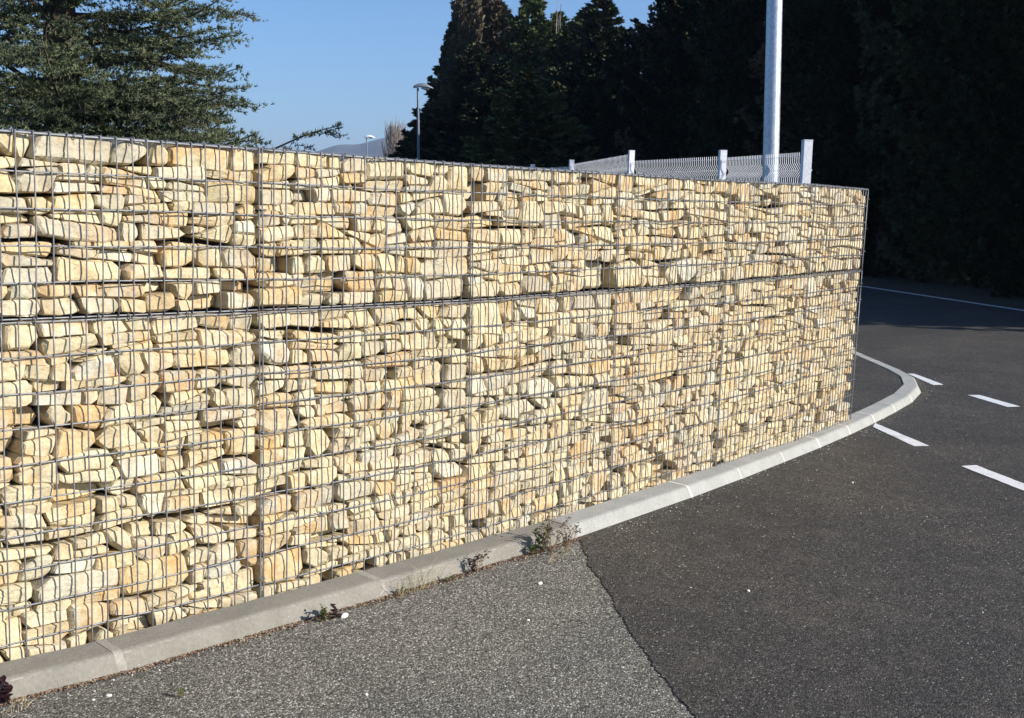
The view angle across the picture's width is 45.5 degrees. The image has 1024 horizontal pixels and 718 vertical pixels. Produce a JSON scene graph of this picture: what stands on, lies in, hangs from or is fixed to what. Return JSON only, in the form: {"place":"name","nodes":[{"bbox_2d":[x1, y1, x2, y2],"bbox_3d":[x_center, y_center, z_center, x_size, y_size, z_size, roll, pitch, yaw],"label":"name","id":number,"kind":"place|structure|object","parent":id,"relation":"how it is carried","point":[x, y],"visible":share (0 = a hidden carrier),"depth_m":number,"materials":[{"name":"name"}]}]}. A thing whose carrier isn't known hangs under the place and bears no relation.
{"place":"outdoors","nodes":[
{"label":"outdoors","id":0,"kind":"place"},
{"bbox_2d":[4,687,34,714],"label":"dry grass","id":1,"kind":"structure","parent":0,"point":[18,705],"depth_m":3.20,"materials":[{"name":"plant"}]},
{"bbox_2d":[0,0,664,151],"label":"sky","id":2,"kind":"structure","parent":0,"point":[357,64],"materials":[{"name":"blue"}]},
{"bbox_2d":[0,540,695,717],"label":"old road","id":3,"kind":"structure","parent":0,"point":[354,662],"depth_m":3.60,"materials":[{"name":"grey asphalt"}]},
{"bbox_2d":[0,675,12,703],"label":"weed","id":4,"kind":"object","parent":3,"relation":"on","point":[6,690],"visible":1,"depth_m":3.26,"materials":[{"name":"purple plant"}]},
{"bbox_2d":[0,639,127,702],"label":"kerb stone","id":5,"kind":"object","parent":3,"relation":"on","point":[39,673],"visible":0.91,"depth_m":3.41,"materials":[{"name":"concrete"}]},
{"bbox_2d":[0,309,265,662],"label":"gabion basket","id":6,"kind":"object","parent":3,"relation":"on","point":[128,477],"visible":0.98,"depth_m":3.62,"materials":[{"name":"stone"}]},
{"bbox_2d":[0,128,264,321],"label":"gabion basket","id":7,"kind":"object","parent":6,"relation":"on","point":[96,224],"visible":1,"depth_m":3.55,"materials":[{"name":"stone"}]},
{"bbox_2d":[176,687,184,696],"bbox_3d":[-0.901,0.908,3.335,0.032,0.028,0.017,2,7,0],"label":"weed","id":8,"kind":"object","parent":3,"relation":"on","point":[181,690],"visible":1,"depth_m":3.33,"materials":[{"name":"green plant"}]},
{"bbox_2d":[106,571,386,669],"bbox_3d":[-0.817,0.848,3.921,0.140,0.111,1.002,8,9,41],"label":"kerb stone","id":9,"kind":"object","parent":3,"relation":"on","point":[153,644],"visible":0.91,"depth_m":3.84,"materials":[{"name":"concrete"}]},
{"bbox_2d":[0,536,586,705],"bbox_3d":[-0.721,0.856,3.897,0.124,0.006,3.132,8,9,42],"label":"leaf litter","id":10,"kind":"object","parent":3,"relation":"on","point":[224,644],"visible":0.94,"depth_m":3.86,"materials":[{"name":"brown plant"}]},
{"bbox_2d":[319,604,327,622],"bbox_3d":[-0.611,0.825,3.962,0.030,0.055,0.046,1,7,-4],"label":"weed","id":11,"kind":"object","parent":3,"relation":"on","point":[323,613],"visible":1,"depth_m":3.96,"materials":[{"name":"green plant"}]},
{"bbox_2d":[193,299,473,597],"bbox_3d":[-0.668,0.281,4.491,0.540,1.018,1.002,8,9,39],"label":"gabion basket","id":12,"kind":"object","parent":3,"relation":"on","point":[363,428],"visible":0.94,"depth_m":4.29,"materials":[{"name":"stone"}]},
{"bbox_2d":[240,147,474,310],"bbox_3d":[-0.656,-0.468,4.399,0.532,0.527,0.995,8,9,39],"label":"gabion basket","id":13,"kind":"object","parent":12,"relation":"on","point":[339,228],"visible":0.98,"depth_m":4.20,"materials":[{"name":"stone"}]},
{"bbox_2d":[329,604,341,618],"bbox_3d":[-0.575,0.819,3.995,0.044,0.060,0.060,1,7,-2],"label":"weed","id":14,"kind":"object","parent":3,"relation":"on","point":[334,609],"visible":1,"depth_m":4.00,"materials":[{"name":"purple plant"}]},
{"bbox_2d":[340,613,347,617],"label":"loose stone","id":15,"kind":"object","parent":3,"relation":"on","point":[344,615],"visible":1,"depth_m":4.01,"materials":[{"name":"white stone"}]},
{"bbox_2d":[364,518,576,594],"bbox_3d":[-0.133,0.771,4.698,0.150,0.111,1.082,8,9,39],"label":"kerb stone","id":16,"kind":"object","parent":3,"relation":"on","point":[510,544],"visible":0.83,"depth_m":4.60,"materials":[{"name":"concrete"}]},
{"bbox_2d":[467,554,477,573],"bbox_3d":[-0.146,0.760,4.531,0.054,0.072,0.034,1,7,-3],"label":"weed stub","id":17,"kind":"object","parent":3,"relation":"on","point":[472,567],"visible":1,"depth_m":4.54,"materials":[{"name":"brown plant"}]},
{"bbox_2d":[472,549,490,571],"bbox_3d":[-0.117,0.750,4.552,0.051,0.088,0.095,8,9,39],"label":"dry weed","id":18,"kind":"object","parent":3,"relation":"on","point":[481,556],"visible":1,"depth_m":4.55,"materials":[{"name":"brown plant"}]},
{"bbox_2d":[406,289,616,542],"bbox_3d":[-0.040,0.206,5.243,0.536,1.018,1.002,8,9,39],"label":"gabion basket","id":19,"kind":"object","parent":3,"relation":"on","point":[539,380],"visible":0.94,"depth_m":5.04,"materials":[{"name":"stone"}]},
{"bbox_2d":[451,163,620,300],"bbox_3d":[-0.029,-0.542,5.151,0.529,0.527,1.000,8,9,39],"label":"gabion basket","id":20,"kind":"object","parent":19,"relation":"on","point":[537,230],"visible":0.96,"depth_m":4.94,"materials":[{"name":"stone"}]},
{"bbox_2d":[529,544,538,554],"bbox_3d":[0.084,0.748,4.795,0.039,0.043,0.046,8,9,39],"label":"weed","id":21,"kind":"object","parent":3,"relation":"on","point":[533,548],"visible":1,"depth_m":4.79,"materials":[{"name":"green plant"}]},
{"bbox_2d":[532,521,551,552],"bbox_3d":[0.116,0.707,4.827,0.083,0.118,0.073,8,9,39],"label":"weed","id":22,"kind":"object","parent":3,"relation":"on","point":[539,542],"visible":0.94,"depth_m":4.83,"materials":[{"name":"green plant"}]},
{"bbox_2d":[541,515,569,553],"bbox_3d":[0.161,0.693,4.812,0.076,0.153,0.154,8,9,39],"label":"dry weed","id":23,"kind":"object","parent":3,"relation":"on","point":[547,540],"visible":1,"depth_m":4.81,"materials":[{"name":"brown plant"}]},
{"bbox_2d":[560,522,580,551],"bbox_3d":[0.230,0.706,4.856,0.059,0.120,0.137,8,9,39],"label":"dry weed","id":24,"kind":"object","parent":3,"relation":"on","point":[564,541],"visible":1,"depth_m":4.84,"materials":[{"name":"brown plant"}]},
{"bbox_2d":[553,481,692,536],"bbox_3d":[0.515,0.692,5.495,0.137,0.111,0.990,7,9,37],"label":"kerb stone","id":25,"kind":"object","parent":3,"relation":"on","point":[596,517],"visible":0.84,"depth_m":5.45,"materials":[{"name":"concrete"}]},
{"bbox_2d":[560,282,726,501],"bbox_3d":[0.566,0.125,6.004,0.539,1.017,1.018,8,9,39],"label":"gabion basket","id":26,"kind":"object","parent":3,"relation":"on","point":[666,344],"visible":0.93,"depth_m":5.82,"materials":[{"name":"stone"}]},
{"bbox_2d":[598,172,730,290],"bbox_3d":[0.585,-0.624,5.911,0.526,0.527,1.023,8,9,39],"label":"gabion basket","id":27,"kind":"object","parent":26,"relation":"on","point":[670,228],"visible":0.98,"depth_m":5.72,"materials":[{"name":"stone"}]},
{"bbox_2d":[671,464,741,496],"bbox_3d":[0.972,0.629,6.107,0.137,0.111,0.564,7,9,35],"label":"kerb stone","id":28,"kind":"object","parent":3,"relation":"on","point":[706,480],"visible":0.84,"depth_m":6.08,"materials":[{"name":"concrete"}]},
{"bbox_2d":[721,449,784,478],"bbox_3d":[1.293,0.582,6.556,0.137,0.112,0.564,6,9,34],"label":"kerb stone","id":29,"kind":"object","parent":3,"relation":"on","point":[751,464],"visible":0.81,"depth_m":6.52,"materials":[{"name":"concrete"}]},
{"bbox_2d":[767,435,820,461],"bbox_3d":[1.608,0.536,7.010,0.137,0.111,0.564,6,9,34],"label":"kerb stone","id":30,"kind":"object","parent":3,"relation":"on","point":[790,450],"visible":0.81,"depth_m":6.98,"materials":[{"name":"concrete"}]},
{"bbox_2d":[317,137,388,156],"bbox_3d":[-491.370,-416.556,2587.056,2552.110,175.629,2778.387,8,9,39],"label":"hills","id":31,"kind":"structure","parent":0,"point":[374,147],"depth_m":2443.23,"materials":[{"name":"grey"}]},
{"bbox_2d":[394,563,447,595],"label":"dry grass","id":32,"kind":"structure","parent":0,"point":[420,581],"depth_m":4.31,"materials":[{"name":"plant"}]},
{"bbox_2d":[556,0,560,33],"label":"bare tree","id":33,"kind":"object","parent":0,"point":[558,20],"visible":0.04,"depth_m":55.58,"materials":[{"name":"grey plant"}]},
{"bbox_2d":[547,548,570,563],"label":"dry grass","id":34,"kind":"structure","parent":0,"point":[558,557],"depth_m":4.72,"materials":[{"name":"plant"}]},
{"bbox_2d":[579,284,1023,717],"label":"road","id":35,"kind":"structure","parent":0,"point":[909,640],"depth_m":4.82,"materials":[{"name":"grey asphalt"}]},
{"bbox_2d":[364,135,374,155],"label":"street lamp","id":36,"kind":"object","parent":35,"relation":"on","point":[370,136],"visible":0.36,"depth_m":91.00,"materials":[{"name":"metal"}]},
{"bbox_2d":[413,83,432,159],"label":"street lamp","id":37,"kind":"object","parent":35,"relation":"on","point":[423,86],"visible":0.51,"depth_m":50.93,"materials":[{"name":"metal"}]},
{"bbox_2d":[2,366,1023,716],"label":"scattered grit","id":38,"kind":"object","parent":35,"relation":"on","point":[560,578],"visible":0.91,"depth_m":4.19,"materials":[{"name":"grey gravel"}]},
{"bbox_2d":[671,274,808,465],"bbox_3d":[1.174,0.038,6.780,0.530,1.026,1.011,7,9,36],"label":"gabion basket","id":39,"kind":"object","parent":35,"relation":"on","point":[762,319],"visible":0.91,"depth_m":6.60,"materials":[{"name":"stone"}]},
{"bbox_2d":[718,180,816,282],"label":"gabion basket","id":40,"kind":"object","parent":39,"relation":"on","point":[768,233],"visible":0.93,"depth_m":6.51,"materials":[{"name":"stone"}]},
{"bbox_2d":[805,423,850,446],"bbox_3d":[1.917,0.488,7.467,0.137,0.111,0.564,6,8,33],"label":"kerb stone","id":41,"kind":"object","parent":35,"relation":"on","point":[831,434],"visible":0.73,"depth_m":7.44,"materials":[{"name":"concrete"}]},
{"bbox_2d":[835,412,875,433],"bbox_3d":[2.215,0.439,7.930,0.137,0.111,0.564,6,8,31],"label":"kerb stone","id":42,"kind":"object","parent":35,"relation":"on","point":[858,421],"visible":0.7,"depth_m":7.92,"materials":[{"name":"concrete"}]},
{"bbox_2d":[852,353,876,360],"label":"kerb stone","id":43,"kind":"object","parent":35,"relation":"on","point":[863,356],"visible":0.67,"depth_m":11.49,"materials":[{"name":"concrete"}]},
{"bbox_2d":[857,402,895,421],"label":"kerb stone","id":44,"kind":"object","parent":35,"relation":"on","point":[878,411],"visible":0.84,"depth_m":8.39,"materials":[{"name":"concrete"}]},
{"bbox_2d":[868,360,893,367],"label":"kerb stone","id":45,"kind":"object","parent":35,"relation":"on","point":[879,363],"visible":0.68,"depth_m":10.95,"materials":[{"name":"concrete"}]},
{"bbox_2d":[879,393,911,411],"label":"kerb stone","id":46,"kind":"object","parent":35,"relation":"on","point":[897,401],"visible":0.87,"depth_m":8.86,"materials":[{"name":"concrete"}]},
{"bbox_2d":[886,368,913,377],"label":"kerb stone","id":47,"kind":"object","parent":35,"relation":"on","point":[898,372],"visible":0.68,"depth_m":10.38,"materials":[{"name":"concrete"}]},
{"bbox_2d":[873,423,928,445],"bbox_3d":[2.410,0.473,7.706,0.100,0.001,0.779,1,7,-7],"label":"road marking","id":48,"kind":"object","parent":35,"relation":"on","point":[909,440],"visible":1,"depth_m":7.62,"materials":[{"name":"paint"}]},
{"bbox_2d":[895,384,920,401],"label":"kerb stone","id":49,"kind":"object","parent":35,"relation":"on","point":[912,392],"visible":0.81,"depth_m":9.34,"materials":[{"name":"concrete"}]},
{"bbox_2d":[900,376,917,385],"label":"kerb stone","id":50,"kind":"object","parent":35,"relation":"on","point":[909,381],"visible":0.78,"depth_m":9.85,"materials":[{"name":"concrete"}]},
{"bbox_2d":[909,374,942,384],"bbox_3d":[3.511,0.171,10.399,0.095,0.001,0.694,2,7,-1],"label":"road marking","id":51,"kind":"object","parent":35,"relation":"on","point":[932,382],"visible":1,"depth_m":10.32,"materials":[{"name":"paint"}]},
{"bbox_2d":[857,285,1023,310],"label":"road edge line","id":52,"kind":"object","parent":35,"relation":"on","point":[944,298],"depth_m":21.13,"materials":[{"name":"paint"}]},
{"bbox_2d":[962,465,1023,490],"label":"road marking","id":53,"kind":"object","parent":35,"relation":"on","point":[999,477],"visible":1,"depth_m":6.51,"materials":[{"name":"paint"}]},
{"bbox_2d":[969,395,1017,406],"bbox_3d":[3.646,0.316,9.264,0.116,0.001,0.566,0,7,-10],"label":"road marking","id":54,"kind":"object","parent":35,"relation":"on","point":[1006,404],"visible":1,"depth_m":9.23,"materials":[{"name":"paint"}]},
{"bbox_2d":[842,354,902,414],"bbox_3d":[-1.466,0.000,10.381,8.770,0.040,14.994,8,9,39],"label":"island surface","id":55,"kind":"object","parent":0,"point":[874,383],"visible":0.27,"depth_m":9.64,"materials":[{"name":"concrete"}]},
{"bbox_2d":[530,139,812,183],"bbox_3d":[0.830,-1.705,16.408,0.340,2.043,15.741,0,7,-10],"label":"fence","id":56,"kind":"object","parent":55,"relation":"on","point":[805,164],"visible":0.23,"depth_m":11.01,"materials":[{"name":"white metal"}]},
{"bbox_2d":[762,0,782,181],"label":"street lamp","id":57,"kind":"object","parent":55,"relation":"on","point":[771,131],"visible":0.35,"depth_m":9.69,"materials":[{"name":"metal"}]},
{"bbox_2d":[766,270,862,440],"bbox_3d":[1.736,-0.051,7.573,0.528,1.015,1.002,6,8,33],"label":"gabion basket","id":58,"kind":"object","parent":55,"relation":"on","point":[828,348],"visible":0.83,"depth_m":7.40,"materials":[{"name":"stone"}]},
{"bbox_2d":[803,184,868,274],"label":"gabion basket","id":59,"kind":"object","parent":58,"relation":"on","point":[837,231],"visible":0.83,"depth_m":7.30,"materials":[{"name":"stone"}]},
{"bbox_2d":[853,268,1023,307],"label":"verge","id":60,"kind":"structure","parent":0,"point":[895,281],"depth_m":24.49,"materials":[{"name":"green plant"}]},
{"bbox_2d":[537,11,570,42],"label":"conifer","id":61,"kind":"object","parent":60,"relation":"on","point":[556,14],"depth_m":58.24,"materials":[{"name":"green plant"}]},
{"bbox_2d":[536,20,612,157],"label":"conifer","id":62,"kind":"object","parent":60,"relation":"on","point":[549,56],"visible":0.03,"depth_m":54.23,"materials":[{"name":"green plant"}]},
{"bbox_2d":[572,12,584,25],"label":"conifer","id":63,"kind":"object","parent":60,"relation":"on","point":[579,20],"visible":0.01,"depth_m":58.21,"materials":[{"name":"green plant"}]},
{"bbox_2d":[538,0,645,170],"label":"conifer","id":64,"kind":"object","parent":60,"relation":"on","point":[594,31],"visible":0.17,"depth_m":51.96,"materials":[{"name":"green plant"}]},
{"bbox_2d":[572,19,666,172],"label":"evergreen tree","id":65,"kind":"object","parent":60,"relation":"on","point":[605,108],"visible":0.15,"depth_m":48.17,"materials":[{"name":"green plant"}]},
{"bbox_2d":[613,0,719,174],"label":"evergreen tree","id":66,"kind":"object","parent":60,"relation":"on","point":[664,35],"visible":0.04,"depth_m":45.12,"materials":[{"name":"green plant"}]},
{"bbox_2d":[608,0,747,176],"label":"evergreen tree","id":67,"kind":"object","parent":60,"relation":"on","point":[659,110],"visible":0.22,"depth_m":41.43,"materials":[{"name":"green plant"}]},
{"bbox_2d":[673,0,762,179],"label":"evergreen tree","id":68,"kind":"object","parent":60,"relation":"on","point":[694,51],"visible":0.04,"depth_m":38.61,"materials":[{"name":"green plant"}]},
{"bbox_2d":[689,0,823,181],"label":"evergreen tree","id":69,"kind":"object","parent":60,"relation":"on","point":[733,67],"visible":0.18,"depth_m":34.92,"materials":[{"name":"green plant"}]},
{"bbox_2d":[733,0,912,267],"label":"evergreen tree","id":70,"kind":"object","parent":60,"relation":"on","point":[802,117],"visible":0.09,"depth_m":31.68,"materials":[{"name":"green plant"}]},
{"bbox_2d":[753,0,976,277],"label":"evergreen tree","id":71,"kind":"object","parent":60,"relation":"on","point":[833,31],"visible":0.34,"depth_m":28.17,"materials":[{"name":"green plant"}]},
{"bbox_2d":[850,0,1023,287],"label":"evergreen tree","id":72,"kind":"object","parent":60,"relation":"on","point":[917,142],"visible":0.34,"depth_m":25.80,"materials":[{"name":"green plant"}]},
{"label":"ground","id":73,"kind":"structure","parent":0,"visible":0},
{"bbox_2d":[0,0,348,150],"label":"cedar","id":74,"kind":"object","parent":73,"relation":"on","point":[61,96],"visible":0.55,"depth_m":21.14,"materials":[{"name":"green plant"}]},
{"bbox_2d":[381,118,407,157],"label":"bare poplar","id":75,"kind":"object","parent":73,"relation":"on","point":[391,141],"visible":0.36,"depth_m":146.60,"materials":[{"name":"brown plant"}]},
{"bbox_2d":[387,129,415,158],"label":"conifer","id":76,"kind":"object","parent":73,"relation":"on","point":[397,153],"visible":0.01,"depth_m":64.31,"materials":[{"name":"green plant"}]},
{"bbox_2d":[396,65,440,158],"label":"conifer","id":77,"kind":"object","parent":73,"relation":"on","point":[431,93],"visible":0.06,"depth_m":63.27,"materials":[{"name":"green plant"}]},
{"bbox_2d":[403,43,497,162],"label":"conifer","id":78,"kind":"object","parent":73,"relation":"on","point":[445,113],"visible":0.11,"depth_m":55.00,"materials":[{"name":"green plant"}]},
{"bbox_2d":[437,21,463,101],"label":"cypress","id":79,"kind":"object","parent":73,"relation":"on","point":[446,48],"visible":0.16,"depth_m":58.20,"materials":[{"name":"green plant"}]},
{"bbox_2d":[429,0,500,132],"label":"conifer","id":80,"kind":"object","parent":73,"relation":"on","point":[484,6],"depth_m":59.92,"materials":[{"name":"green plant"}]},
{"bbox_2d":[447,0,484,99],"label":"cypress","id":81,"kind":"object","parent":73,"relation":"on","point":[468,22],"visible":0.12,"depth_m":57.99,"materials":[{"name":"green plant"}]},
{"bbox_2d":[434,0,513,149],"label":"conifer","id":82,"kind":"object","parent":73,"relation":"on","point":[496,12],"visible":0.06,"depth_m":59.02,"materials":[{"name":"green plant"}]},
{"bbox_2d":[434,64,530,163],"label":"conifer","id":83,"kind":"object","parent":73,"relation":"on","point":[498,75],"visible":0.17,"depth_m":52.24,"materials":[{"name":"green plant"}]},
{"bbox_2d":[447,0,565,158],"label":"conifer","id":84,"kind":"object","parent":73,"relation":"on","point":[528,35],"visible":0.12,"depth_m":55.97,"materials":[{"name":"green plant"}]},
{"bbox_2d":[460,67,601,170],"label":"conifer","id":85,"kind":"object","parent":73,"relation":"on","point":[525,138],"visible":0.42,"depth_m":42.47,"materials":[{"name":"dark green foliage"}]}
]}

